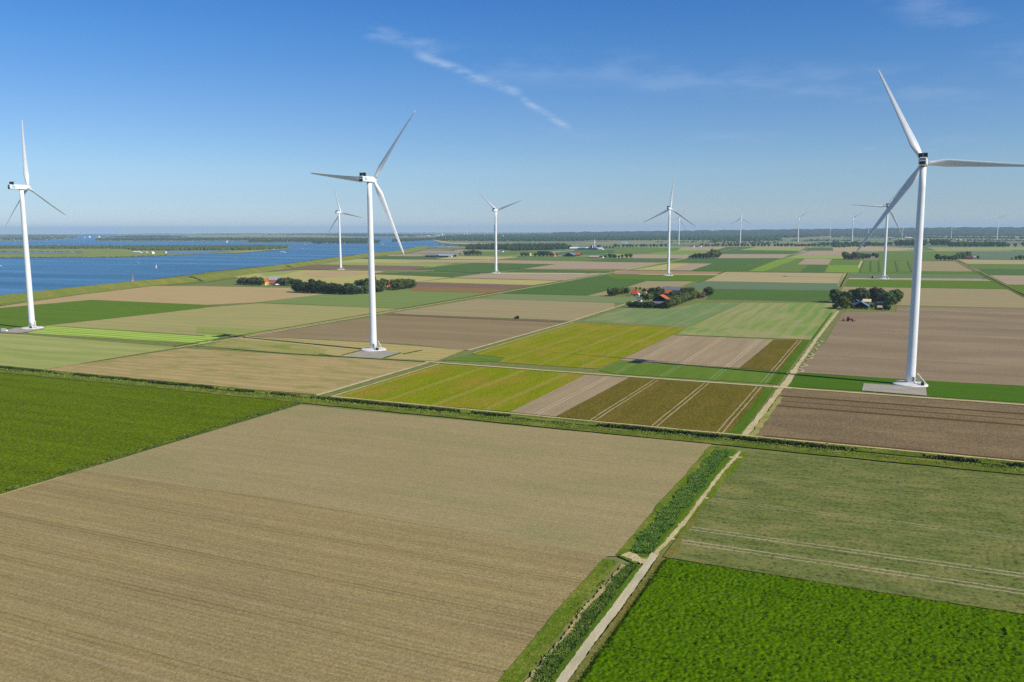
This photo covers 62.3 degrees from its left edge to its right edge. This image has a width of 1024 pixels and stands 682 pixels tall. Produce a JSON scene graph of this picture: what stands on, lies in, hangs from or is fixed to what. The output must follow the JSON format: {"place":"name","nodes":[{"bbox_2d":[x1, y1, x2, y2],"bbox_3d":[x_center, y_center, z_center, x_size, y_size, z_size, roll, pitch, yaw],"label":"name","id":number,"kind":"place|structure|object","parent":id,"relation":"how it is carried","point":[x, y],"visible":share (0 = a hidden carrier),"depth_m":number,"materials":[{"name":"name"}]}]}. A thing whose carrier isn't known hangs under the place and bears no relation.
{"place":"outdoors","nodes":[
{"label":"outdoors","id":0,"kind":"place"},
{"bbox_2d":[0,333,180,368],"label":"field","id":1,"kind":"structure","parent":0,"point":[32,351],"depth_m":603.69,"materials":[{"name":"plant"}]},
{"bbox_2d":[0,300,216,328],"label":"field","id":2,"kind":"structure","parent":0,"point":[47,314],"depth_m":893.95,"materials":[{"name":"plant"}]},
{"bbox_2d":[29,326,222,343],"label":"field","id":3,"kind":"structure","parent":0,"point":[75,331],"depth_m":693.66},
{"bbox_2d":[0,373,291,489],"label":"field","id":4,"kind":"structure","parent":0,"point":[49,426],"depth_m":386.36,"materials":[{"name":"plant"}]},
{"bbox_2d":[0,247,291,257],"bbox_3d":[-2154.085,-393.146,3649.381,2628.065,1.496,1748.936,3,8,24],"label":"land","id":5,"kind":"structure","parent":0,"point":[101,252],"depth_m":3122.93,"materials":[{"name":"green plant"}]},
{"bbox_2d":[0,244,287,249],"bbox_3d":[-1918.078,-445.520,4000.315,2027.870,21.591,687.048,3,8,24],"label":"wood","id":6,"kind":"object","parent":5,"relation":"on","point":[196,247],"visible":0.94,"depth_m":3794.32,"materials":[{"name":"green plant"}]},
{"bbox_2d":[0,286,320,307],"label":"field","id":7,"kind":"structure","parent":0,"point":[206,295],"depth_m":1100.18,"materials":[{"name":"soil"}]},
{"bbox_2d":[0,246,429,303],"bbox_3d":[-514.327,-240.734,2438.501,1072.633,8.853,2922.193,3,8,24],"label":"terrain","id":8,"kind":"structure","parent":0,"point":[21,297],"depth_m":1334.09,"materials":[{"name":"plant"}]},
{"bbox_2d":[51,303,400,335],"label":"field","id":9,"kind":"structure","parent":0,"point":[264,316],"depth_m":814.98,"materials":[{"name":"plant"}]},
{"bbox_2d":[0,234,452,294],"bbox_3d":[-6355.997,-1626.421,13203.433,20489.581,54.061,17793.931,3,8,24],"label":"water","id":10,"kind":"structure","parent":0,"point":[52,273],"depth_m":2237.13,"materials":[{"name":"liquid"}]},
{"bbox_2d":[196,326,270,334],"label":"field","id":11,"kind":"structure","parent":0,"point":[218,330],"depth_m":718.96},
{"bbox_2d":[47,348,424,393],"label":"field","id":12,"kind":"structure","parent":0,"point":[290,373],"depth_m":520.94,"materials":[{"name":"plant"}]},
{"bbox_2d":[96,235,378,243],"bbox_3d":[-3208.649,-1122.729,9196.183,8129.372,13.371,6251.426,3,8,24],"label":"land","id":13,"kind":"structure","parent":0,"point":[252,236],"depth_m":9678.33,"materials":[{"name":"green plant"}]},
{"bbox_2d":[96,237,380,243],"bbox_3d":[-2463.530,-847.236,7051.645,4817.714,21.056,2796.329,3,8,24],"label":"wood","id":14,"kind":"object","parent":13,"relation":"on","point":[314,240],"visible":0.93,"depth_m":6821.15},
{"bbox_2d":[201,339,326,353],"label":"field","id":15,"kind":"structure","parent":0,"point":[259,345],"depth_m":620.71,"materials":[{"name":"beige plant"}]},
{"bbox_2d":[0,471,606,681],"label":"field","id":16,"kind":"structure","parent":0,"point":[106,578],"depth_m":201.74,"materials":[{"name":"soil"}]},
{"bbox_2d":[200,336,463,360],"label":"field","id":17,"kind":"structure","parent":0,"point":[340,348],"depth_m":608.76,"materials":[{"name":"plant"}]},
{"bbox_2d":[301,271,379,277],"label":"field","id":18,"kind":"structure","parent":0,"point":[328,274],"depth_m":1624.61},
{"bbox_2d":[234,270,449,285],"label":"field","id":19,"kind":"structure","parent":0,"point":[342,280],"depth_m":1495.58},
{"bbox_2d":[269,265,430,271],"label":"field","id":20,"kind":"structure","parent":0,"point":[345,267],"depth_m":1867.82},
{"bbox_2d":[263,290,486,307],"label":"field","id":21,"kind":"structure","parent":0,"point":[398,299],"depth_m":1033.28,"materials":[{"name":"plant"}]},
{"bbox_2d":[320,262,454,266],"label":"field","id":22,"kind":"structure","parent":0,"point":[398,264],"depth_m":2038.14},
{"bbox_2d":[79,405,710,555],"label":"field","id":23,"kind":"structure","parent":0,"point":[598,493],"depth_m":301.42,"materials":[{"name":"soil"}]},
{"bbox_2d":[254,315,561,349],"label":"field","id":24,"kind":"structure","parent":0,"point":[458,333],"depth_m":709.54,"materials":[{"name":"soil"}]},
{"bbox_2d":[376,272,479,276],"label":"field","id":25,"kind":"structure","parent":0,"point":[435,274],"depth_m":1584.62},
{"bbox_2d":[175,258,685,347],"bbox_3d":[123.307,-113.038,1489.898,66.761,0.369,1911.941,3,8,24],"label":"path","id":26,"kind":"structure","parent":0,"point":[387,312],"depth_m":828.16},
{"bbox_2d":[386,259,497,262],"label":"field","id":27,"kind":"structure","parent":0,"point":[438,261],"depth_m":2207.28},
{"bbox_2d":[410,287,507,292],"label":"field","id":28,"kind":"structure","parent":0,"point":[457,289],"depth_m":1190.89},
{"bbox_2d":[336,364,582,411],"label":"field","id":29,"kind":"structure","parent":0,"point":[492,388],"depth_m":457.96,"materials":[{"name":"plant"}]},
{"bbox_2d":[416,267,515,272],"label":"field","id":30,"kind":"structure","parent":0,"point":[463,270],"depth_m":1764.87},
{"bbox_2d":[416,282,528,288],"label":"field","id":31,"kind":"structure","parent":0,"point":[470,285],"depth_m":1274.12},
{"bbox_2d":[445,355,504,361],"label":"field","id":32,"kind":"structure","parent":0,"point":[475,358],"depth_m":559.39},
{"bbox_2d":[386,314,568,322],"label":"field","id":33,"kind":"structure","parent":0,"point":[478,318],"depth_m":807.97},
{"bbox_2d":[421,278,556,284],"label":"field","id":34,"kind":"structure","parent":0,"point":[494,281],"depth_m":1369.73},
{"bbox_2d":[436,263,551,268],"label":"field","id":35,"kind":"structure","parent":0,"point":[488,265],"depth_m":1949.89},
{"bbox_2d":[394,299,613,320],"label":"field","id":36,"kind":"structure","parent":0,"point":[536,309],"depth_m":896.61,"materials":[{"name":"soil"}]},
{"bbox_2d":[0,232,1023,681],"bbox_3d":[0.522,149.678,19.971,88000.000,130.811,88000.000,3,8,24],"label":"ground","id":37,"kind":"structure","parent":0,"point":[224,282],"depth_m":833.61,"materials":[{"name":"plant"}]},
{"bbox_2d":[1,327,44,332],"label":"hardstand","id":38,"kind":"structure","parent":37,"relation":"on","point":[16,330],"depth_m":721.93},
{"bbox_2d":[5,121,64,328],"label":"wind turbine","id":39,"kind":"object","parent":38,"relation":"on","point":[23,189],"visible":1,"depth_m":728.83,"materials":[{"name":"white paint"}]},
{"bbox_2d":[0,402,300,493],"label":"verge","id":40,"kind":"structure","parent":37,"relation":"on","point":[161,443],"depth_m":320.91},
{"bbox_2d":[0,232,434,237],"bbox_3d":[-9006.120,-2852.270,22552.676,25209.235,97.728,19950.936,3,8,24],"label":"wood","id":41,"kind":"object","parent":37,"relation":"on","point":[345,234],"visible":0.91,"depth_m":13783.90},
{"bbox_2d":[345,350,398,357],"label":"hardstand","id":42,"kind":"structure","parent":37,"relation":"on","point":[375,354],"depth_m":577.32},
{"bbox_2d":[311,110,415,351],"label":"wind turbine","id":43,"kind":"object","parent":42,"relation":"on","point":[363,177],"visible":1,"depth_m":589.70,"materials":[{"name":"white paint"}]},
{"bbox_2d":[466,242,571,250],"bbox_3d":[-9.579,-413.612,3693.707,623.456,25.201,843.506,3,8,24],"label":"wood","id":44,"kind":"object","parent":37,"relation":"on","point":[530,246],"visible":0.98,"depth_m":3484.06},
{"bbox_2d":[498,559,618,681],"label":"verge","id":45,"kind":"structure","parent":37,"relation":"on","point":[555,628],"depth_m":182.56,"materials":[{"name":"plant"}]},
{"bbox_2d":[553,568,634,673],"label":"ditch","id":46,"kind":"object","parent":37,"relation":"in","point":[594,619],"visible":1,"depth_m":187.37,"materials":[{"name":"plant"}]},
{"bbox_2d":[531,562,637,681],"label":"reeds","id":47,"kind":"object","parent":46,"relation":"in","point":[547,670],"visible":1,"depth_m":179.59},
{"bbox_2d":[551,565,640,681],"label":"verge","id":48,"kind":"structure","parent":37,"relation":"on","point":[601,615],"depth_m":185.24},
{"bbox_2d":[436,233,780,240],"bbox_3d":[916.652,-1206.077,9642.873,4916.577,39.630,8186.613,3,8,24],"label":"forest","id":49,"kind":"object","parent":37,"relation":"on","point":[526,237],"visible":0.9,"depth_m":6653.87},
{"bbox_2d":[616,446,748,562],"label":"verge","id":50,"kind":"structure","parent":37,"relation":"on","point":[711,493],"depth_m":268.53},
{"bbox_2d":[729,388,773,433],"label":"verge","id":51,"kind":"structure","parent":37,"relation":"on","point":[741,425],"depth_m":393.23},
{"bbox_2d":[769,340,810,383],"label":"verge","id":52,"kind":"structure","parent":37,"relation":"on","point":[783,370],"depth_m":534.11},
{"bbox_2d":[578,558,1023,681],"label":"crop","id":53,"kind":"object","parent":37,"relation":"on","point":[806,660],"visible":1,"depth_m":177.00,"materials":[{"name":"plant"}]},
{"bbox_2d":[712,235,1023,240],"bbox_3d":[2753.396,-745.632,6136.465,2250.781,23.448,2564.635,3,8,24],"label":"forest","id":54,"kind":"object","parent":37,"relation":"on","point":[989,237],"visible":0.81,"depth_m":6391.35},
{"bbox_2d":[862,383,926,395],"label":"hardstand","id":55,"kind":"structure","parent":37,"relation":"on","point":[894,389],"depth_m":446.84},
{"bbox_2d":[856,69,1023,386],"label":"wind turbine","id":56,"kind":"object","parent":55,"relation":"on","point":[920,171],"visible":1,"depth_m":452.79,"materials":[{"name":"white paint"}]},
{"bbox_2d":[769,233,1023,237],"bbox_3d":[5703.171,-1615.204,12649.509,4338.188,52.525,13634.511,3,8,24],"label":"forest","id":57,"kind":"object","parent":37,"relation":"on","point":[789,235],"visible":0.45,"depth_m":8321.28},
{"bbox_2d":[0,370,1023,474],"bbox_3d":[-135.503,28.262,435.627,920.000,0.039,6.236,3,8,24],"label":"path","id":58,"kind":"structure","parent":0,"point":[653,436],"depth_m":360.56,"materials":[{"name":"plant"}]},
{"bbox_2d":[0,365,1023,463],"bbox_3d":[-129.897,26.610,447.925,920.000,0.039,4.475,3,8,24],"label":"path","id":59,"kind":"structure","parent":0,"point":[899,451],"depth_m":373.44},
{"bbox_2d":[0,0,1023,233],"label":"sky","id":60,"kind":"structure","parent":0,"point":[137,116],"materials":[{"name":"blue"}]},
{"bbox_2d":[3,369,1023,470],"bbox_3d":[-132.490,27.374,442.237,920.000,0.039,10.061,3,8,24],"label":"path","id":61,"kind":"structure","parent":0,"point":[812,448],"depth_m":364.02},
{"bbox_2d":[0,368,1022,468],"bbox_3d":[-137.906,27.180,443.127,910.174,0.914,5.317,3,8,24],"label":"reeds","id":62,"kind":"object","parent":61,"relation":"on","point":[757,442],"visible":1,"depth_m":377.38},
{"bbox_2d":[2,366,1022,472],"bbox_3d":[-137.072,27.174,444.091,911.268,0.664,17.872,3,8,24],"label":"grass","id":63,"kind":"structure","parent":61,"relation":"on","point":[534,422],"depth_m":377.33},
{"bbox_2d":[4,368,1023,467],"bbox_3d":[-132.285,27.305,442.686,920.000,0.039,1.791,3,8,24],"label":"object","id":64,"kind":"structure","parent":0,"point":[615,427],"depth_m":360.18,"materials":[{"name":"plant"}]},
{"bbox_2d":[0,366,1023,466],"bbox_3d":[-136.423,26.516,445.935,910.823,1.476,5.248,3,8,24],"label":"reeds","id":65,"kind":"object","parent":64,"relation":"on","point":[959,458],"visible":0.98,"depth_m":386.15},
{"bbox_2d":[452,274,598,279],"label":"field","id":66,"kind":"structure","parent":0,"point":[537,276],"depth_m":1502.78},
{"bbox_2d":[497,256,612,260],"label":"field","id":67,"kind":"structure","parent":0,"point":[557,258],"depth_m":2378.22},
{"bbox_2d":[501,269,608,272],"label":"field","id":68,"kind":"structure","parent":0,"point":[544,271],"depth_m":1673.03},
{"bbox_2d":[480,294,636,302],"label":"field","id":69,"kind":"structure","parent":0,"point":[576,298],"depth_m":1036.15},
{"bbox_2d":[468,260,656,268],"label":"field","id":70,"kind":"structure","parent":0,"point":[587,265],"depth_m":1992.76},
{"bbox_2d":[511,375,626,415],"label":"field","id":71,"kind":"structure","parent":0,"point":[567,396],"depth_m":434.88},
{"bbox_2d":[524,564,625,681],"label":"path","id":72,"kind":"structure","parent":0,"point":[569,630],"depth_m":185.30,"materials":[{"name":"beige soil"}]},
{"bbox_2d":[472,323,685,368],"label":"field","id":73,"kind":"structure","parent":0,"point":[587,345],"depth_m":620.76,"materials":[{"name":"plant"}]},
{"bbox_2d":[506,275,681,294],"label":"field","id":74,"kind":"structure","parent":0,"point":[589,285],"depth_m":1244.04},
{"bbox_2d":[556,552,658,681],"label":"road","id":75,"kind":"structure","parent":0,"point":[566,674],"depth_m":183.83,"materials":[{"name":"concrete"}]},
{"bbox_2d":[568,556,662,681],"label":"verge","id":76,"kind":"structure","parent":0,"point":[595,648],"depth_m":183.80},
{"bbox_2d":[614,248,679,253],"bbox_3d":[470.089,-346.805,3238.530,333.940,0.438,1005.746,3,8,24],"label":"field","id":77,"kind":"structure","parent":0,"point":[633,250],"depth_m":3210.54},
{"bbox_2d":[614,258,679,261],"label":"field","id":78,"kind":"structure","parent":0,"point":[641,259],"depth_m":2286.81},
{"bbox_2d":[608,275,709,280],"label":"field","id":79,"kind":"structure","parent":0,"point":[680,277],"depth_m":1462.50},
{"bbox_2d":[645,179,694,275],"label":"wind turbine","id":80,"kind":"object","parent":79,"relation":"on","point":[669,208],"visible":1,"depth_m":1509.23,"materials":[{"name":"white paint"}]},
{"bbox_2d":[629,281,692,287],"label":"field","id":81,"kind":"structure","parent":0,"point":[650,284],"depth_m":1284.36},
{"bbox_2d":[556,378,766,432],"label":"field","id":82,"kind":"structure","parent":0,"point":[723,408],"depth_m":411.39,"materials":[{"name":"plant"}]},
{"bbox_2d":[583,303,740,326],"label":"field","id":83,"kind":"structure","parent":0,"point":[686,315],"depth_m":830.90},
{"bbox_2d":[614,270,719,273],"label":"field","id":84,"kind":"structure","parent":0,"point":[653,272],"depth_m":1623.51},
{"bbox_2d":[331,396,1023,461],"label":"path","id":85,"kind":"structure","parent":0,"point":[701,431],"depth_m":354.51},
{"bbox_2d":[663,506,703,557],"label":"verge","id":86,"kind":"structure","parent":0,"point":[672,551],"depth_m":232.79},
{"bbox_2d":[599,361,777,382],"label":"field","id":87,"kind":"structure","parent":0,"point":[695,372],"depth_m":503.39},
{"bbox_2d":[621,335,773,367],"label":"field","id":88,"kind":"structure","parent":0,"point":[711,351],"depth_m":587.95,"materials":[{"name":"soil"}]},
{"bbox_2d":[654,451,740,554],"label":"path","id":89,"kind":"structure","parent":0,"point":[677,529],"depth_m":257.82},
{"bbox_2d":[672,258,778,270],"bbox_3d":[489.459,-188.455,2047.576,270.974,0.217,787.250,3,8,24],"label":"field","id":90,"kind":"structure","parent":0,"point":[721,264],"depth_m":2073.28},
{"bbox_2d":[434,362,1023,404],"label":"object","id":91,"kind":"structure","parent":0,"point":[743,384],"depth_m":463.31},
{"bbox_2d":[689,303,789,328],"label":"field","id":92,"kind":"structure","parent":0,"point":[744,314],"depth_m":826.10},
{"bbox_2d":[718,254,790,257],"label":"field","id":93,"kind":"structure","parent":0,"point":[753,255],"depth_m":2584.55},
{"bbox_2d":[678,303,837,338],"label":"field","id":94,"kind":"structure","parent":0,"point":[798,320],"depth_m":735.17,"materials":[{"name":"plant"}]},
{"bbox_2d":[686,282,837,290],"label":"field","id":95,"kind":"structure","parent":0,"point":[768,286],"depth_m":1236.59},
{"bbox_2d":[741,389,782,434],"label":"path","id":96,"kind":"structure","parent":0,"point":[758,417],"depth_m":390.82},
{"bbox_2d":[718,247,807,253],"bbox_3d":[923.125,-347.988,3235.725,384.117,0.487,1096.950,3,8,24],"label":"field","id":97,"kind":"structure","parent":0,"point":[737,250],"depth_m":3021.91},
{"bbox_2d":[749,397,783,435],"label":"verge","id":98,"kind":"structure","parent":0,"point":[763,419],"depth_m":380.58,"materials":[{"name":"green plant"}]},
{"bbox_2d":[706,289,831,301],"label":"field","id":99,"kind":"structure","parent":0,"point":[779,295],"depth_m":1069.85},
{"bbox_2d":[740,340,802,370],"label":"field","id":100,"kind":"structure","parent":0,"point":[774,355],"depth_m":564.13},
{"bbox_2d":[706,272,846,282],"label":"field","id":101,"kind":"structure","parent":0,"point":[780,277],"depth_m":1449.02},
{"bbox_2d":[553,227,1023,235],"bbox_3d":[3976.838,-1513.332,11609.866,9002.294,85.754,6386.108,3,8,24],"label":"hills","id":102,"kind":"structure","parent":0,"point":[977,230],"depth_m":10694.49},
{"bbox_2d":[766,258,819,271],"bbox_3d":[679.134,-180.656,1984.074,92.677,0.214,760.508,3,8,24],"label":"field","id":103,"kind":"structure","parent":0,"point":[794,265],"depth_m":1855.64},
{"bbox_2d":[778,311,838,388],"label":"path","id":104,"kind":"structure","parent":0,"point":[804,356],"depth_m":611.98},
{"bbox_2d":[673,451,1023,613],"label":"field","id":105,"kind":"structure","parent":0,"point":[944,535],"depth_m":241.92,"materials":[{"name":"plant"}]},
{"bbox_2d":[833,247,924,250],"bbox_3d":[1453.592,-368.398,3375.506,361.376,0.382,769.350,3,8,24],"label":"field","id":106,"kind":"structure","parent":0,"point":[868,249],"depth_m":3365.95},
{"bbox_2d":[861,261,912,271],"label":"field","id":107,"kind":"structure","parent":0,"point":[901,265],"depth_m":1842.30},
{"bbox_2d":[753,388,1023,459],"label":"field","id":108,"kind":"structure","parent":0,"point":[977,438],"depth_m":368.68,"materials":[{"name":"soil"}]},
{"bbox_2d":[763,435,1023,460],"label":"verge","id":109,"kind":"structure","parent":0,"point":[895,448],"depth_m":328.66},
{"bbox_2d":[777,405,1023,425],"bbox_3d":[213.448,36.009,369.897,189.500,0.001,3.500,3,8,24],"label":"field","id":110,"kind":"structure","parent":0,"point":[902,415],"depth_m":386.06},
{"bbox_2d":[781,395,1023,414],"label":"field","id":111,"kind":"structure","parent":0,"point":[903,404],"depth_m":407.72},
{"bbox_2d":[788,373,1023,401],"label":"field","id":112,"kind":"structure","parent":0,"point":[966,390],"depth_m":455.63,"materials":[{"name":"plant"}]},
{"bbox_2d":[797,307,1023,385],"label":"field","id":113,"kind":"structure","parent":0,"point":[975,345],"depth_m":608.21,"materials":[{"name":"soil"}]},
{"bbox_2d":[848,273,985,278],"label":"field","id":114,"kind":"structure","parent":0,"point":[926,276],"depth_m":1467.56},
{"bbox_2d":[878,251,957,260],"bbox_3d":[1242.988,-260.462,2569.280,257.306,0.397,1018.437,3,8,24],"label":"field","id":115,"kind":"structure","parent":0,"point":[905,255],"depth_m":2624.45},
{"bbox_2d":[848,278,990,280],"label":"field","id":116,"kind":"structure","parent":0,"point":[935,279],"depth_m":1379.69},
{"bbox_2d":[853,183,904,278],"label":"wind turbine","id":117,"kind":"object","parent":116,"relation":"on","point":[885,247],"visible":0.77,"depth_m":1394.14,"materials":[{"name":"white paint"}]},
{"bbox_2d":[861,271,982,273],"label":"field","id":118,"kind":"structure","parent":0,"point":[939,272],"depth_m":1593.71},
{"bbox_2d":[845,280,1006,288],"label":"field","id":119,"kind":"structure","parent":0,"point":[937,284],"depth_m":1266.02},
{"bbox_2d":[841,287,1023,307],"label":"field","id":120,"kind":"structure","parent":0,"point":[1004,298],"depth_m":1028.53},
{"bbox_2d":[921,261,977,270],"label":"field","id":121,"kind":"structure","parent":0,"point":[941,266],"depth_m":1831.08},
{"bbox_2d":[928,247,1023,249],"bbox_3d":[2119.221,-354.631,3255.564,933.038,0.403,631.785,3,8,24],"label":"field","id":122,"kind":"structure","parent":0,"point":[977,248],"depth_m":3339.52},
{"bbox_2d":[959,251,1023,258],"bbox_3d":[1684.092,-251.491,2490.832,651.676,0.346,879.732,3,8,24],"label":"field","id":123,"kind":"structure","parent":0,"point":[996,254],"depth_m":2609.29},
{"bbox_2d":[960,260,1023,263],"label":"field","id":124,"kind":"structure","parent":0,"point":[994,261],"depth_m":2081.52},
{"bbox_2d":[968,264,1023,268],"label":"field","id":125,"kind":"structure","parent":0,"point":[999,266],"depth_m":1824.90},
{"bbox_2d":[979,269,1023,274],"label":"field","id":126,"kind":"structure","parent":0,"point":[1004,271],"depth_m":1618.37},
{"bbox_2d":[990,275,1023,284],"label":"field","id":127,"kind":"structure","parent":0,"point":[1012,279],"depth_m":1375.20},
{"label":"ditch","id":128,"kind":"structure","parent":0,"visible":0},
{"bbox_2d":[630,449,728,553],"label":"reeds","id":129,"kind":"object","parent":128,"relation":"in","point":[648,537],"visible":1,"depth_m":260.18,"materials":[{"name":"plant"}]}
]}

